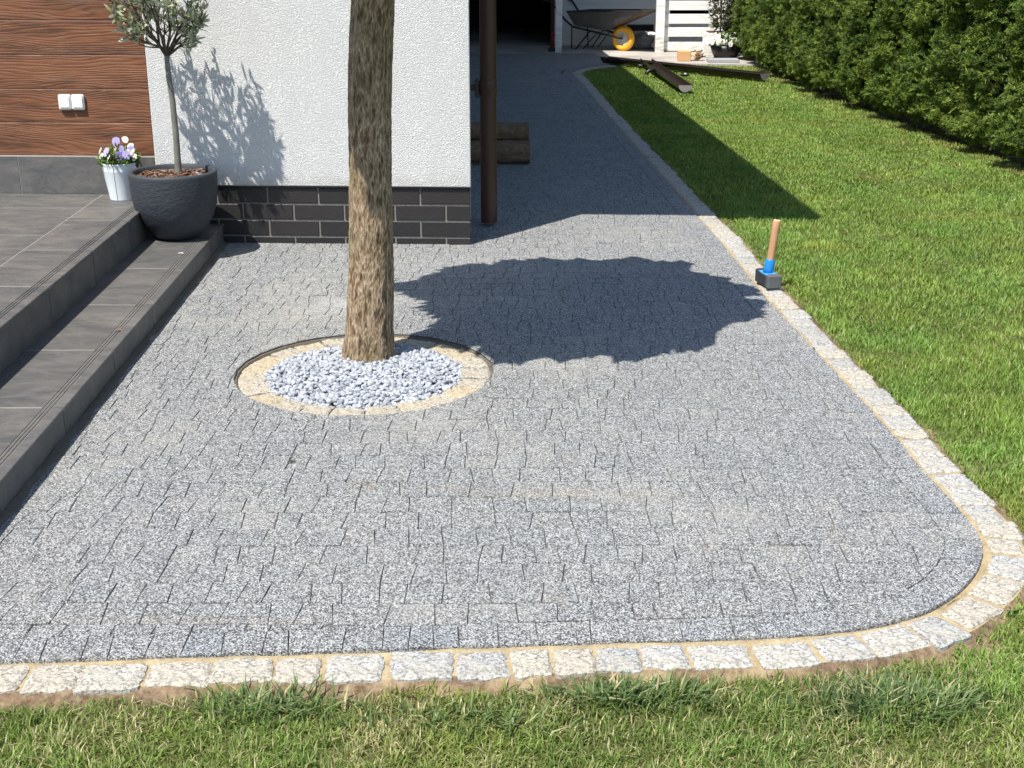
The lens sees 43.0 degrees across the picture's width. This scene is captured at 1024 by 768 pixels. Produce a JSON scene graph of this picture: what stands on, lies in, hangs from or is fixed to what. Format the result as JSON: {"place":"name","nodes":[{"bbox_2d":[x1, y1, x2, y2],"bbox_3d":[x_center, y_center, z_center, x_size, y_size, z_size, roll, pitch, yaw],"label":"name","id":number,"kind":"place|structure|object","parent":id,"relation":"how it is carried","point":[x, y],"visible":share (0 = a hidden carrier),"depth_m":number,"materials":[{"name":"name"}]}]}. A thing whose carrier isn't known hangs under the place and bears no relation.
{"place":"outdoors","nodes":[
{"label":"outdoors","id":0,"kind":"place"},
{"bbox_2d":[0,53,982,664],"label":"pavement","id":1,"kind":"structure","parent":0,"point":[176,499],"depth_m":3.87,"materials":[{"name":"grey stone"}]},
{"bbox_2d":[234,335,492,413],"bbox_3d":[-0.540,-0.034,4.784,0.960,0.018,0.960,0,19,0],"label":"tree pit","id":2,"kind":"object","parent":1,"relation":"in","point":[260,357],"visible":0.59,"depth_m":5.04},
{"bbox_2d":[264,343,463,410],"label":"gravel","id":3,"kind":"structure","parent":2,"relation":"on","point":[416,375],"depth_m":4.69,"materials":[{"name":"white gravel"}]},
{"bbox_2d":[341,0,395,362],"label":"lollipop tree","id":4,"kind":"object","parent":2,"relation":"on","point":[369,332],"visible":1,"depth_m":4.67,"materials":[{"name":"brown plant"}]},
{"bbox_2d":[238,337,490,415],"bbox_3d":[-0.541,-0.015,4.790,0.931,0.064,0.931,0,19,0],"label":"stone ring","id":5,"kind":"object","parent":1,"relation":"on","point":[475,376],"visible":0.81,"depth_m":4.67,"materials":[{"name":"yellow stone"}]},
{"bbox_2d":[1,271,981,641],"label":"sand grains","id":6,"kind":"object","parent":1,"relation":"on","point":[463,491],"visible":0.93,"depth_m":3.14},
{"bbox_2d":[470,140,529,163],"bbox_3d":[-0.104,-1.617,9.051,0.461,0.164,0.190,0,19,0],"label":"log","id":7,"kind":"object","parent":1,"relation":"on","point":[513,151],"visible":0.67,"depth_m":8.97,"materials":[{"name":"brown wood"}]},
{"bbox_2d":[470,122,528,140],"bbox_3d":[-0.106,-1.766,9.095,0.451,0.134,0.158,0,19,0],"label":"log","id":8,"kind":"object","parent":7,"relation":"on","point":[512,131],"visible":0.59,"depth_m":9.03,"materials":[{"name":"brown wood"}]},
{"bbox_2d":[0,65,1023,695],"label":"granite kerb","id":9,"kind":"structure","parent":1,"relation":"on","point":[976,505],"depth_m":2.92,"materials":[{"name":"beige stone"}]},
{"bbox_2d":[755,219,781,288],"bbox_3d":[1.171,-0.594,5.877,0.078,0.298,0.157,-4,20,-11],"label":"mallet","id":10,"kind":"object","parent":9,"relation":"on","point":[766,276],"visible":1,"depth_m":5.86,"materials":[{"name":"rubber"}]},
{"bbox_2d":[0,64,1023,767],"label":"lawn","id":11,"kind":"structure","parent":0,"point":[990,150],"depth_m":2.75,"materials":[{"name":"plant"}]},
{"bbox_2d":[0,193,227,527],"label":"tiled terrace","id":12,"kind":"structure","parent":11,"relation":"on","point":[83,277],"depth_m":5.08,"materials":[{"name":"tile"}]},
{"bbox_2d":[102,159,138,200],"bbox_3d":[-1.962,-1.021,6.523,0.177,0.188,0.177,-13,23,-33],"label":"flower bucket","id":13,"kind":"object","parent":12,"relation":"on","point":[117,181],"visible":0.69,"depth_m":6.46,"materials":[{"name":"white metal"}]},
{"bbox_2d":[96,136,140,167],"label":"pansies","id":14,"kind":"object","parent":13,"relation":"on","point":[121,155],"visible":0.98,"depth_m":6.45,"materials":[{"name":"purple plant"}]},
{"bbox_2d":[128,163,217,240],"bbox_3d":[-1.648,-0.883,6.368,0.421,0.327,0.421,0,19,0],"label":"plant pot","id":15,"kind":"object","parent":12,"relation":"on","point":[169,204],"visible":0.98,"depth_m":6.22,"materials":[{"name":"grey stone"}]},
{"bbox_2d":[104,0,209,174],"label":"olive tree","id":16,"kind":"object","parent":15,"relation":"on","point":[191,15],"visible":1,"depth_m":6.07,"materials":[{"name":"green plant"}]},
{"bbox_2d":[469,27,765,66],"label":"concrete slab","id":17,"kind":"structure","parent":11,"relation":"on","point":[532,40],"depth_m":17.86,"materials":[{"name":"grey concrete"}]},
{"bbox_2d":[548,32,554,51],"bbox_3d":[0.541,-4.620,17.535,0.110,0.260,0.110,0,19,0],"label":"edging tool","id":18,"kind":"object","parent":17,"relation":"on","point":[551,48],"visible":0.98,"depth_m":17.52,"materials":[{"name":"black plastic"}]},
{"bbox_2d":[543,0,655,50],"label":"wheelbarrow","id":19,"kind":"object","parent":17,"relation":"on","point":[609,20],"visible":1,"depth_m":17.56,"materials":[{"name":"metal"}]},
{"bbox_2d":[469,0,732,51],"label":"garden shed","id":20,"kind":"structure","parent":17,"relation":"on","point":[525,13],"depth_m":18.39,"materials":[{"name":"paint"}]},
{"bbox_2d":[633,31,654,49],"bbox_3d":[1.851,-4.746,17.941,0.426,0.228,0.478,0,19,0],"label":"rubbish bag","id":21,"kind":"object","parent":17,"relation":"on","point":[644,40],"visible":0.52,"depth_m":17.83,"materials":[{"name":"black plastic"}]},
{"bbox_2d":[677,50,690,60],"bbox_3d":[2.153,-4.106,16.261,0.160,0.122,0.140,0,19,0],"label":"wood block","id":22,"kind":"object","parent":17,"relation":"on","point":[683,55],"depth_m":16.20,"materials":[{"name":"brown wood"}]},
{"bbox_2d":[664,0,730,51],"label":"slatted screen","id":23,"kind":"object","parent":17,"relation":"on","point":[685,19],"visible":0.43,"depth_m":17.38,"materials":[{"name":"white paint"}]},
{"bbox_2d":[691,49,705,60],"bbox_3d":[2.334,-4.110,16.271,0.192,0.162,0.164,0,19,0],"label":"kindling","id":24,"kind":"object","parent":17,"relation":"on","point":[698,55],"visible":0.98,"depth_m":16.25,"materials":[{"name":"brown wood"}]},
{"bbox_2d":[702,31,735,56],"bbox_3d":[2.690,-4.425,16.904,0.380,0.303,0.360,0,19,0],"label":"planter box","id":25,"kind":"object","parent":17,"relation":"on","point":[706,51],"visible":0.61,"depth_m":16.78,"materials":[{"name":"white paint"}]},
{"bbox_2d":[707,0,735,31],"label":"evergreen shrub","id":26,"kind":"object","parent":25,"relation":"in","point":[715,21],"visible":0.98,"depth_m":16.76,"materials":[{"name":"green plant"}]},
{"bbox_2d":[706,58,738,62],"bbox_3d":[2.610,-4.006,16.097,0.380,0.043,0.200,0,19,0],"label":"loose slab","id":27,"kind":"object","parent":17,"relation":"on","point":[722,60],"depth_m":16.00,"materials":[{"name":"grey concrete"}]},
{"bbox_2d":[710,44,740,57],"bbox_3d":[2.709,-4.216,16.507,0.400,0.167,0.400,0,19,0],"label":"flower bowl","id":28,"kind":"object","parent":17,"relation":"on","point":[724,51],"visible":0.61,"depth_m":16.37,"materials":[{"name":"black plastic"}]},
{"bbox_2d":[702,30,740,46],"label":"white petunias","id":29,"kind":"object","parent":28,"relation":"in","point":[717,39],"visible":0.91,"depth_m":16.33,"materials":[{"name":"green plant"}]},
{"bbox_2d":[645,68,657,74],"bbox_3d":[1.565,-3.499,14.561,0.168,0.077,0.044,-6,20,-17],"label":"pipe elbow","id":30,"kind":"object","parent":11,"relation":"on","point":[648,71],"visible":0.92,"depth_m":14.54,"materials":[{"name":"grey plastic"}]},
{"bbox_2d":[640,58,691,91],"bbox_3d":[1.673,-3.416,14.314,0.147,0.104,2.590,-1,19,-3],"label":"roof gutter","id":31,"kind":"object","parent":11,"relation":"on","point":[677,81],"visible":0.98,"depth_m":14.02,"materials":[{"name":"brown metal"}]},
{"bbox_2d":[600,56,768,79],"bbox_3d":[1.950,-3.681,15.121,0.151,0.076,2.589,-15,24,-36],"label":"roof gutter","id":32,"kind":"object","parent":11,"relation":"on","point":[704,69],"visible":1,"depth_m":14.89,"materials":[{"name":"brown metal"}]},
{"bbox_2d":[723,0,1023,157],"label":"thuja hedge","id":33,"kind":"object","parent":11,"relation":"on","point":[959,64],"visible":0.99,"depth_m":10.48,"materials":[{"name":"green plant"}]},
{"bbox_2d":[0,65,1023,705],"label":"sand","id":34,"kind":"structure","parent":0,"point":[452,685],"depth_m":2.88,"materials":[{"name":"beige sand"}]},
{"bbox_2d":[1007,603,1023,616],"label":"weed","id":35,"kind":"object","parent":34,"relation":"on","point":[1015,611],"visible":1,"depth_m":3.10,"materials":[{"name":"green plant"}]},
{"label":"ground","id":36,"kind":"structure","parent":0,"visible":0},
{"bbox_2d":[0,0,497,244],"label":"house","id":37,"kind":"structure","parent":36,"relation":"on","point":[260,87],"depth_m":6.52,"materials":[{"name":"white paint"}]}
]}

